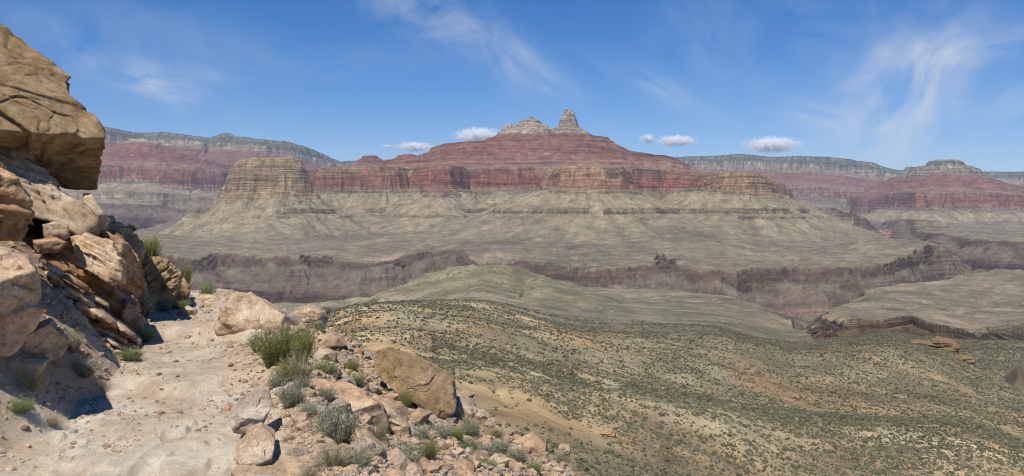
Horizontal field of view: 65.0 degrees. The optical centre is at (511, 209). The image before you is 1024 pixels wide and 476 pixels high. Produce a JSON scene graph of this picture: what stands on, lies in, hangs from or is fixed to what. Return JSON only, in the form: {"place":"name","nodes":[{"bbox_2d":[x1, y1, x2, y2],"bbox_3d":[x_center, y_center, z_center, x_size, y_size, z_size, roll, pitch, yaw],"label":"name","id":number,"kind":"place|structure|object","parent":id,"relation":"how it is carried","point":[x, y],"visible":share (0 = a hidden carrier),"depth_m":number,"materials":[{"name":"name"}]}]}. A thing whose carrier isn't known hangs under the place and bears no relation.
{"place":"outdoors","nodes":[
{"label":"outdoors","id":0,"kind":"place"},
{"bbox_2d":[24,292,247,475],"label":"path","id":1,"kind":"structure","parent":0,"point":[158,453],"depth_m":6.89,"materials":[{"name":"soil"}]},
{"bbox_2d":[115,343,145,361],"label":"leafy bush","id":2,"kind":"object","parent":1,"relation":"on","point":[128,355],"visible":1,"depth_m":8.79,"materials":[{"name":"green plant"}]},
{"bbox_2d":[134,326,156,342],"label":"leafy bush","id":3,"kind":"object","parent":1,"relation":"on","point":[148,335],"visible":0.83,"depth_m":10.08,"materials":[{"name":"green plant"}]},
{"bbox_2d":[137,288,156,318],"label":"sage bush","id":4,"kind":"object","parent":1,"relation":"on","point":[146,308],"visible":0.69,"depth_m":10.92,"materials":[{"name":"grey plant"}]},
{"bbox_2d":[156,299,174,311],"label":"sage bush","id":5,"kind":"object","parent":1,"relation":"on","point":[163,306],"visible":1,"depth_m":12.72,"materials":[{"name":"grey plant"}]},
{"bbox_2d":[172,295,191,308],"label":"leafy bush","id":6,"kind":"object","parent":1,"relation":"on","point":[180,302],"visible":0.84,"depth_m":12.98,"materials":[{"name":"green plant"}]},
{"bbox_2d":[184,299,206,304],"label":"rock","id":7,"kind":"object","parent":1,"relation":"on","point":[195,301],"visible":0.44,"depth_m":13.66,"materials":[{"name":"beige stone"}]},
{"bbox_2d":[198,280,215,294],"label":"leafy bush","id":8,"kind":"object","parent":1,"relation":"on","point":[209,290],"visible":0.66,"depth_m":15.15,"materials":[{"name":"green plant"}]},
{"bbox_2d":[196,294,220,301],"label":"rock","id":9,"kind":"object","parent":1,"relation":"on","point":[206,297],"visible":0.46,"depth_m":14.17,"materials":[{"name":"beige stone"}]},
{"bbox_2d":[229,387,271,434],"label":"boulder","id":10,"kind":"object","parent":1,"relation":"on","point":[249,410],"visible":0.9,"depth_m":5.82,"materials":[{"name":"grey stone"}]},
{"bbox_2d":[235,422,274,465],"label":"boulder","id":11,"kind":"object","parent":1,"relation":"on","point":[256,445],"visible":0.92,"depth_m":5.08,"materials":[{"name":"beige stone"}]},
{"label":"slab","id":12,"kind":"object","parent":1,"relation":"on","visible":0},
{"bbox_2d":[122,339,137,347],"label":"slab","id":13,"kind":"structure","parent":12,"relation":"on","point":[131,343],"depth_m":9.63,"materials":[{"name":"stone"}]},
{"bbox_2d":[118,330,141,343],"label":"slab","id":14,"kind":"structure","parent":13,"relation":"on","point":[138,339],"depth_m":9.58,"materials":[{"name":"stone"}]},
{"bbox_2d":[102,327,127,343],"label":"slab","id":15,"kind":"structure","parent":14,"relation":"on","point":[115,335],"depth_m":9.31,"materials":[{"name":"beige stone"}]},
{"bbox_2d":[114,317,136,338],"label":"slab","id":16,"kind":"structure","parent":14,"relation":"on","point":[123,327],"depth_m":9.47,"materials":[{"name":"stone"}]},
{"bbox_2d":[89,302,116,327],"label":"slab","id":17,"kind":"structure","parent":16,"relation":"on","point":[100,313],"depth_m":9.11,"materials":[{"name":"stone"}]},
{"bbox_2d":[62,283,93,304],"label":"slab","id":18,"kind":"structure","parent":17,"relation":"on","point":[75,292],"depth_m":9.00,"materials":[{"name":"stone"}]},
{"bbox_2d":[64,271,88,290],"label":"slab","id":19,"kind":"structure","parent":18,"relation":"on","point":[70,277],"depth_m":8.99,"materials":[{"name":"brown stone"}]},
{"bbox_2d":[45,261,65,278],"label":"slab","id":20,"kind":"structure","parent":19,"relation":"on","point":[54,269],"depth_m":8.94,"materials":[{"name":"beige stone"}]},
{"bbox_2d":[73,300,95,319],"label":"slab","id":21,"kind":"structure","parent":17,"relation":"on","point":[83,308],"depth_m":8.91,"materials":[{"name":"brown stone"}]},
{"bbox_2d":[76,298,95,307],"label":"slab","id":22,"kind":"structure","parent":17,"relation":"on","point":[88,304],"depth_m":9.05,"materials":[{"name":"beige stone"}]},
{"bbox_2d":[49,279,72,288],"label":"slab","id":23,"kind":"structure","parent":22,"relation":"on","point":[62,286],"depth_m":8.97,"materials":[{"name":"brown stone"}]},
{"bbox_2d":[44,270,63,283],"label":"slab","id":24,"kind":"structure","parent":23,"relation":"on","point":[54,277],"depth_m":8.92,"materials":[{"name":"beige stone"}]},
{"bbox_2d":[84,291,109,307],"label":"slab","id":25,"kind":"structure","parent":17,"relation":"on","point":[97,298],"depth_m":9.45,"materials":[{"name":"beige stone"}]},
{"bbox_2d":[59,138,231,212],"bbox_3d":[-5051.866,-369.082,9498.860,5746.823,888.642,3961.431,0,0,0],"label":"red cliff","id":26,"kind":"structure","parent":0,"point":[139,171],"depth_m":8459.66,"materials":[{"name":"stone"}]},
{"bbox_2d":[104,127,422,170],"bbox_3d":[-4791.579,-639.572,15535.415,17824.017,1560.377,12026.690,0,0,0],"label":"canyon rim","id":27,"kind":"object","parent":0,"point":[227,148],"visible":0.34,"depth_m":11992.70,"materials":[{"name":"stone"}]},
{"bbox_2d":[159,157,374,239],"bbox_3d":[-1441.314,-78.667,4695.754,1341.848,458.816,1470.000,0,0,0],"label":"butte","id":28,"kind":"object","parent":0,"point":[267,198],"visible":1,"depth_m":4489.36,"materials":[{"name":"stone"}]},
{"bbox_2d":[0,232,570,475],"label":"hillside","id":29,"kind":"structure","parent":0,"point":[12,430],"depth_m":6.87,"materials":[{"name":"soil"}]},
{"bbox_2d":[0,162,34,240],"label":"boulder","id":30,"kind":"object","parent":29,"relation":"on","point":[17,214],"visible":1,"depth_m":7.46,"materials":[{"name":"brown stone"}]},
{"bbox_2d":[0,246,43,356],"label":"boulder","id":31,"kind":"object","parent":29,"relation":"on","point":[21,309],"visible":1,"depth_m":6.35,"materials":[{"name":"stone"}]},
{"bbox_2d":[5,393,39,413],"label":"leafy bush","id":32,"kind":"object","parent":29,"relation":"on","point":[26,404],"visible":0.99,"depth_m":6.19,"materials":[{"name":"green plant"}]},
{"bbox_2d":[6,352,49,378],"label":"boulder","id":33,"kind":"object","parent":29,"relation":"on","point":[30,362],"visible":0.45,"depth_m":6.66,"materials":[{"name":"stone"}]},
{"bbox_2d":[14,366,53,391],"bbox_3d":[-3.883,1.364,6.543,0.325,0.227,0.293,0,0,41],"label":"grass tuft","id":34,"kind":"object","parent":29,"relation":"on","point":[32,384],"visible":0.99,"depth_m":6.50,"materials":[{"name":"plant"}]},
{"bbox_2d":[19,317,68,361],"bbox_3d":[-4.274,1.180,7.209,0.518,0.359,0.694,0,0,-28],"label":"boulder","id":35,"kind":"object","parent":29,"relation":"on","point":[48,337],"visible":0.51,"depth_m":7.08,"materials":[{"name":"stone"}]},
{"bbox_2d":[32,237,66,253],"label":"boulder","id":36,"kind":"object","parent":29,"relation":"on","point":[49,245],"visible":1,"depth_m":8.84,"materials":[{"name":"brown stone"}]},
{"bbox_2d":[42,221,69,239],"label":"boulder","id":37,"kind":"object","parent":36,"relation":"on","point":[59,230],"visible":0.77,"depth_m":9.13,"materials":[{"name":"beige stone"}]},
{"bbox_2d":[44,411,68,426],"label":"grass tuft","id":38,"kind":"object","parent":29,"relation":"on","point":[55,422],"visible":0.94,"depth_m":6.41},
{"bbox_2d":[27,219,99,237],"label":"boulder","id":39,"kind":"object","parent":29,"relation":"on","point":[36,228],"visible":0.02,"depth_m":10.99,"materials":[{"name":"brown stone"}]},
{"bbox_2d":[64,326,84,352],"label":"sage bush","id":40,"kind":"object","parent":29,"relation":"on","point":[74,343],"visible":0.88,"depth_m":7.70,"materials":[{"name":"grey plant"}]},
{"bbox_2d":[71,355,104,378],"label":"sage bush","id":41,"kind":"object","parent":29,"relation":"on","point":[84,370],"visible":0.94,"depth_m":7.65,"materials":[{"name":"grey plant"}]},
{"bbox_2d":[43,235,134,318],"bbox_3d":[-5.563,1.062,10.498,1.252,1.621,1.473,0,0,-33],"label":"boulder","id":42,"kind":"object","parent":29,"relation":"on","point":[63,259],"visible":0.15,"depth_m":10.06,"materials":[{"name":"brown stone"}]},
{"bbox_2d":[0,154,100,235],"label":"boulder","id":43,"kind":"object","parent":42,"relation":"on","point":[52,201],"visible":0.62,"depth_m":9.94,"materials":[{"name":"beige stone"}]},
{"bbox_2d":[0,23,105,189],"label":"boulder","id":44,"kind":"object","parent":43,"relation":"on","point":[52,125],"visible":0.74,"depth_m":10.13,"materials":[{"name":"stone"}]},
{"bbox_2d":[83,193,110,233],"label":"boulder","id":45,"kind":"object","parent":43,"relation":"on","point":[90,201],"visible":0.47,"depth_m":10.29,"materials":[{"name":"beige stone"}]},
{"bbox_2d":[70,233,126,285],"bbox_3d":[-4.958,0.604,9.653,0.605,0.650,0.879,0,0,-31],"label":"boulder","id":46,"kind":"object","parent":42,"relation":"on","point":[101,258],"visible":1,"depth_m":9.45,"materials":[{"name":"beige stone"}]},
{"bbox_2d":[103,335,125,351],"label":"slab","id":47,"kind":"structure","parent":29,"relation":"on","point":[116,343],"depth_m":9.20,"materials":[{"name":"beige stone"}]},
{"bbox_2d":[91,321,106,335],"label":"slab","id":48,"kind":"structure","parent":47,"relation":"on","point":[99,330],"depth_m":9.19,"materials":[{"name":"brown stone"}]},
{"bbox_2d":[99,225,147,305],"bbox_3d":[-5.235,0.909,10.859,0.597,1.458,1.246,0,0,-25],"label":"boulder","id":49,"kind":"object","parent":29,"relation":"on","point":[135,284],"visible":0.53,"depth_m":10.59,"materials":[{"name":"brown stone"}]},
{"bbox_2d":[107,215,145,259],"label":"boulder","id":50,"kind":"object","parent":29,"relation":"on","point":[133,240],"visible":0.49,"depth_m":12.16,"materials":[{"name":"beige stone"}]},
{"bbox_2d":[119,298,144,333],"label":"boulder","id":51,"kind":"object","parent":29,"relation":"on","point":[131,316],"visible":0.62,"depth_m":10.13,"materials":[{"name":"brown stone"}]},
{"bbox_2d":[140,234,162,257],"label":"broom bush","id":52,"kind":"object","parent":29,"relation":"on","point":[152,246],"visible":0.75,"depth_m":13.46,"materials":[{"name":"green plant"}]},
{"bbox_2d":[141,254,182,305],"bbox_3d":[-5.844,1.102,13.244,0.780,0.953,1.144,0,0,-21],"label":"boulder","id":53,"kind":"object","parent":29,"relation":"on","point":[163,277],"visible":0.64,"depth_m":12.88,"materials":[{"name":"stone"}]},
{"bbox_2d":[174,277,190,301],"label":"boulder","id":54,"kind":"object","parent":29,"relation":"on","point":[185,289],"visible":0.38,"depth_m":14.11,"materials":[{"name":"brown stone"}]},
{"bbox_2d":[179,259,193,282],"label":"broom bush","id":55,"kind":"object","parent":29,"relation":"on","point":[187,274],"visible":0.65,"depth_m":14.38,"materials":[{"name":"green plant"}]},
{"bbox_2d":[214,292,286,335],"bbox_3d":[-3.468,1.405,10.655,0.929,0.599,0.920,0,0,-18],"label":"boulder","id":56,"kind":"object","parent":29,"relation":"on","point":[241,311],"visible":0.73,"depth_m":10.36,"materials":[{"name":"beige stone"}]},
{"bbox_2d":[245,328,271,352],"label":"sage bush","id":57,"kind":"object","parent":29,"relation":"on","point":[253,339],"visible":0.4,"depth_m":8.89,"materials":[{"name":"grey plant"}]},
{"bbox_2d":[231,439,309,475],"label":"boulder","id":58,"kind":"object","parent":29,"relation":"on","point":[281,464],"visible":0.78,"depth_m":5.05,"materials":[{"name":"beige stone"}]},
{"bbox_2d":[249,320,304,368],"bbox_3d":[-2.384,1.369,8.190,0.573,0.502,0.473,0,0,-25],"label":"broom bush","id":59,"kind":"object","parent":29,"relation":"on","point":[274,350],"visible":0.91,"depth_m":8.12,"materials":[{"name":"green plant"}]},
{"bbox_2d":[266,369,294,389],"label":"sage bush","id":60,"kind":"object","parent":29,"relation":"on","point":[272,383],"visible":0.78,"depth_m":7.30,"materials":[{"name":"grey plant"}]},
{"bbox_2d":[272,357,300,381],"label":"broom bush","id":61,"kind":"object","parent":29,"relation":"on","point":[279,369],"visible":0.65,"depth_m":7.42,"materials":[{"name":"green plant"}]},
{"bbox_2d":[274,376,308,408],"bbox_3d":[-1.789,1.494,6.516,0.291,0.262,0.285,0,0,0],"label":"sage bush","id":62,"kind":"object","parent":29,"relation":"on","point":[292,394],"visible":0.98,"depth_m":6.49,"materials":[{"name":"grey plant"}]},
{"bbox_2d":[0,232,585,475],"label":"gravel","id":63,"kind":"structure","parent":29,"relation":"on","point":[398,458],"depth_m":8.25,"materials":[{"name":"beige stone"}]},
{"bbox_2d":[281,347,318,380],"bbox_3d":[-1.959,1.433,7.466,0.335,0.390,0.372,0,0,24],"label":"grass tuft","id":64,"kind":"object","parent":29,"relation":"on","point":[301,366],"visible":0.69,"depth_m":7.47,"materials":[{"name":"plant"}]},
{"bbox_2d":[289,374,312,388],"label":"sage bush","id":65,"kind":"object","parent":29,"relation":"on","point":[303,383],"visible":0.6,"depth_m":7.17,"materials":[{"name":"grey plant"}]},
{"bbox_2d":[291,411,312,430],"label":"boulder","id":66,"kind":"object","parent":29,"relation":"on","point":[300,420],"visible":0.88,"depth_m":5.88,"materials":[{"name":"stone"}]},
{"bbox_2d":[289,319,318,363],"bbox_3d":[-2.311,1.458,8.854,0.401,0.504,0.372,0,0,-25],"label":"broom bush","id":67,"kind":"object","parent":29,"relation":"on","point":[307,345],"visible":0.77,"depth_m":8.81,"materials":[{"name":"green plant"}]},
{"bbox_2d":[294,399,323,416],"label":"sage bush","id":68,"kind":"object","parent":29,"relation":"on","point":[309,411],"visible":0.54,"depth_m":6.22,"materials":[{"name":"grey plant"}]},
{"bbox_2d":[296,462,322,475],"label":"grass tuft","id":69,"kind":"object","parent":29,"relation":"on","point":[308,472],"visible":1,"depth_m":4.92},
{"bbox_2d":[293,304,328,328],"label":"boulder","id":70,"kind":"object","parent":29,"relation":"on","point":[307,313],"visible":0.53,"depth_m":14.23,"materials":[{"name":"beige stone"}]},
{"bbox_2d":[310,319,329,332],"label":"sage bush","id":71,"kind":"object","parent":29,"relation":"on","point":[321,329],"visible":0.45,"depth_m":14.21,"materials":[{"name":"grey plant"}]},
{"bbox_2d":[313,358,338,373],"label":"leafy bush","id":72,"kind":"object","parent":29,"relation":"on","point":[322,367],"visible":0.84,"depth_m":9.31,"materials":[{"name":"green plant"}]},
{"bbox_2d":[315,384,340,400],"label":"sage bush","id":73,"kind":"object","parent":29,"relation":"on","point":[328,396],"visible":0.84,"depth_m":7.12,"materials":[{"name":"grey plant"}]},
{"bbox_2d":[306,435,357,468],"bbox_3d":[-1.135,1.549,5.128,0.351,0.228,0.320,0,0,-16],"label":"grass tuft","id":74,"kind":"object","parent":29,"relation":"on","point":[329,460],"visible":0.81,"depth_m":5.10,"materials":[{"name":"plant"}]},
{"bbox_2d":[304,400,366,443],"bbox_3d":[-1.263,1.521,5.741,0.440,0.340,0.440,0,0,0],"label":"sage bush","id":75,"kind":"object","parent":29,"relation":"on","point":[334,425],"visible":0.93,"depth_m":5.73,"materials":[{"name":"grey plant"}]},
{"bbox_2d":[308,377,388,429],"bbox_3d":[-1.519,1.823,7.379,0.773,0.511,0.444,0,0,-11],"label":"boulder","id":76,"kind":"object","parent":29,"relation":"on","point":[356,397],"visible":0.49,"depth_m":7.42,"materials":[{"name":"stone"}]},
{"bbox_2d":[344,355,360,371],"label":"broom bush","id":77,"kind":"object","parent":29,"relation":"on","point":[351,365],"visible":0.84,"depth_m":10.56,"materials":[{"name":"green plant"}]},
{"bbox_2d":[346,370,366,386],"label":"leafy bush","id":78,"kind":"object","parent":29,"relation":"on","point":[358,381],"visible":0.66,"depth_m":9.58,"materials":[{"name":"green plant"}]},
{"bbox_2d":[343,444,374,468],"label":"sage bush","id":79,"kind":"object","parent":29,"relation":"on","point":[360,459],"visible":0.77,"depth_m":5.20,"materials":[{"name":"grey plant"}]},
{"bbox_2d":[354,425,386,459],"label":"boulder","id":80,"kind":"object","parent":29,"relation":"on","point":[368,436],"visible":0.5,"depth_m":5.74,"materials":[{"name":"beige stone"}]},
{"bbox_2d":[360,418,392,439],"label":"grass tuft","id":81,"kind":"object","parent":29,"relation":"on","point":[380,431],"visible":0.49,"depth_m":7.00,"materials":[{"name":"plant"}]},
{"bbox_2d":[381,399,409,435],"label":"boulder","id":82,"kind":"object","parent":29,"relation":"on","point":[398,421],"visible":0.76,"depth_m":7.58,"materials":[{"name":"beige stone"}]},
{"bbox_2d":[384,432,425,465],"bbox_3d":[-0.872,1.942,6.294,0.426,0.322,0.417,0,0,0],"label":"sage bush","id":83,"kind":"object","parent":29,"relation":"on","point":[412,456],"visible":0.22,"depth_m":6.30,"materials":[{"name":"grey plant"}]},
{"bbox_2d":[397,388,412,407],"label":"broom bush","id":84,"kind":"object","parent":29,"relation":"on","point":[406,399],"visible":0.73,"depth_m":9.46,"materials":[{"name":"green plant"}]},
{"bbox_2d":[374,347,456,418],"bbox_3d":[-1.228,2.202,10.192,1.056,0.838,0.776,0,0,-5],"label":"boulder","id":85,"kind":"object","parent":29,"relation":"on","point":[426,382],"visible":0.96,"depth_m":9.99,"materials":[{"name":"stone"}]},
{"bbox_2d":[410,420,434,440],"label":"sage bush","id":86,"kind":"object","parent":29,"relation":"on","point":[423,433],"visible":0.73,"depth_m":7.80,"materials":[{"name":"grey plant"}]},
{"bbox_2d":[415,436,440,459],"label":"broom bush","id":87,"kind":"object","parent":29,"relation":"on","point":[429,450],"visible":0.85,"depth_m":7.08,"materials":[{"name":"green plant"}]},
{"bbox_2d":[429,421,453,437],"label":"sage bush","id":88,"kind":"object","parent":29,"relation":"on","point":[444,431],"visible":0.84,"depth_m":8.27,"materials":[{"name":"grey plant"}]},
{"bbox_2d":[449,424,466,440],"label":"broom bush","id":89,"kind":"object","parent":29,"relation":"on","point":[458,433],"visible":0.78,"depth_m":8.73,"materials":[{"name":"green plant"}]},
{"bbox_2d":[453,395,473,419],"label":"boulder","id":90,"kind":"object","parent":29,"relation":"on","point":[464,406],"visible":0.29,"depth_m":10.47,"materials":[{"name":"beige stone"}]},
{"bbox_2d":[457,415,482,435],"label":"sage bush","id":91,"kind":"object","parent":29,"relation":"on","point":[471,428],"visible":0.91,"depth_m":9.70,"materials":[{"name":"grey plant"}]},
{"bbox_2d":[458,434,481,451],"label":"leafy bush","id":92,"kind":"object","parent":29,"relation":"on","point":[471,444],"visible":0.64,"depth_m":8.17,"materials":[{"name":"green plant"}]},
{"bbox_2d":[476,441,499,456],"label":"sage bush","id":93,"kind":"object","parent":29,"relation":"on","point":[492,452],"visible":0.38,"depth_m":8.80,"materials":[{"name":"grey plant"}]},
{"bbox_2d":[486,423,506,437],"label":"grass tuft","id":94,"kind":"object","parent":29,"relation":"on","point":[498,434],"visible":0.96,"depth_m":10.19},
{"bbox_2d":[488,437,510,453],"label":"sage bush","id":95,"kind":"object","parent":29,"relation":"on","point":[502,447],"visible":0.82,"depth_m":9.36,"materials":[{"name":"grey plant"}]},
{"bbox_2d":[504,445,527,462],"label":"sage bush","id":96,"kind":"object","parent":29,"relation":"on","point":[513,453],"visible":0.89,"depth_m":9.09,"materials":[{"name":"grey plant"}]},
{"bbox_2d":[525,460,542,472],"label":"broom bush","id":97,"kind":"object","parent":29,"relation":"on","point":[536,467],"visible":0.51,"depth_m":8.69,"materials":[{"name":"green plant"}]},
{"bbox_2d":[558,443,570,456],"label":"boulder","id":98,"kind":"object","parent":29,"relation":"on","point":[565,449],"visible":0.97,"depth_m":15.94,"materials":[{"name":"beige stone"}]},
{"bbox_2d":[0,0,1023,171],"label":"sky","id":99,"kind":"structure","parent":0,"point":[893,84],"materials":[{"name":"blue"}]},
{"bbox_2d":[98,193,1023,394],"bbox_3d":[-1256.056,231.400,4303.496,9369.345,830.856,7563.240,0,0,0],"label":"gorge","id":100,"kind":"structure","parent":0,"point":[804,298],"depth_m":2813.72,"materials":[{"name":"stone"}]},
{"bbox_2d":[134,207,1023,475],"bbox_3d":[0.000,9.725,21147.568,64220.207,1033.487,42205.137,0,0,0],"label":"ground","id":101,"kind":"structure","parent":0,"point":[983,299],"depth_m":1199.49,"materials":[{"name":"soil"}]},
{"bbox_2d":[589,427,614,437],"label":"outcrop","id":102,"kind":"object","parent":101,"relation":"on","point":[609,432],"visible":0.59,"depth_m":120.83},
{"bbox_2d":[325,298,1023,458],"bbox_3d":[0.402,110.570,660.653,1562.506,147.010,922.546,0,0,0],"label":"scrub","id":103,"kind":"object","parent":101,"relation":"on","point":[998,436],"visible":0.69,"depth_m":429.36,"materials":[{"name":"green plant"}]},
{"bbox_2d":[422,358,1023,475],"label":"scrub","id":104,"kind":"object","parent":101,"relation":"on","point":[902,452],"visible":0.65,"depth_m":157.36,"materials":[{"name":"green plant"}]},
{"bbox_2d":[910,339,930,344],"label":"outcrop","id":105,"kind":"object","parent":101,"relation":"on","point":[921,342],"visible":0.41,"depth_m":775.89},
{"bbox_2d":[926,336,960,352],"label":"outcrop","id":106,"kind":"object","parent":101,"relation":"on","point":[948,344],"visible":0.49,"depth_m":759.89,"materials":[{"name":"stone"}]},
{"bbox_2d":[954,354,975,363],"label":"outcrop","id":107,"kind":"object","parent":101,"relation":"on","point":[969,359],"visible":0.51,"depth_m":685.02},
{"bbox_2d":[308,133,884,243],"bbox_3d":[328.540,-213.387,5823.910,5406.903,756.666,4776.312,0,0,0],"label":"mountain","id":108,"kind":"structure","parent":0,"point":[601,188],"depth_m":4681.49,"materials":[{"name":"stone"}]},
{"bbox_2d":[486,109,598,139],"bbox_3d":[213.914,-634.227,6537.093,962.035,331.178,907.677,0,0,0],"label":"summit","id":109,"kind":"structure","parent":108,"relation":"on","point":[531,127],"depth_m":6300.14,"materials":[{"name":"stone"}]},
{"bbox_2d":[628,150,1023,209],"bbox_3d":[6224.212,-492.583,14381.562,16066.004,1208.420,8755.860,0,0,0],"label":"plateau","id":110,"kind":"structure","parent":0,"point":[824,182],"depth_m":12395.47,"materials":[{"name":"stone"}]},
{"bbox_2d":[840,159,1023,222],"bbox_3d":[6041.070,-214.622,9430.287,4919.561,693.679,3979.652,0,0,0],"label":"mesa","id":111,"kind":"structure","parent":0,"point":[950,190],"depth_m":8278.44,"materials":[{"name":"stone"}]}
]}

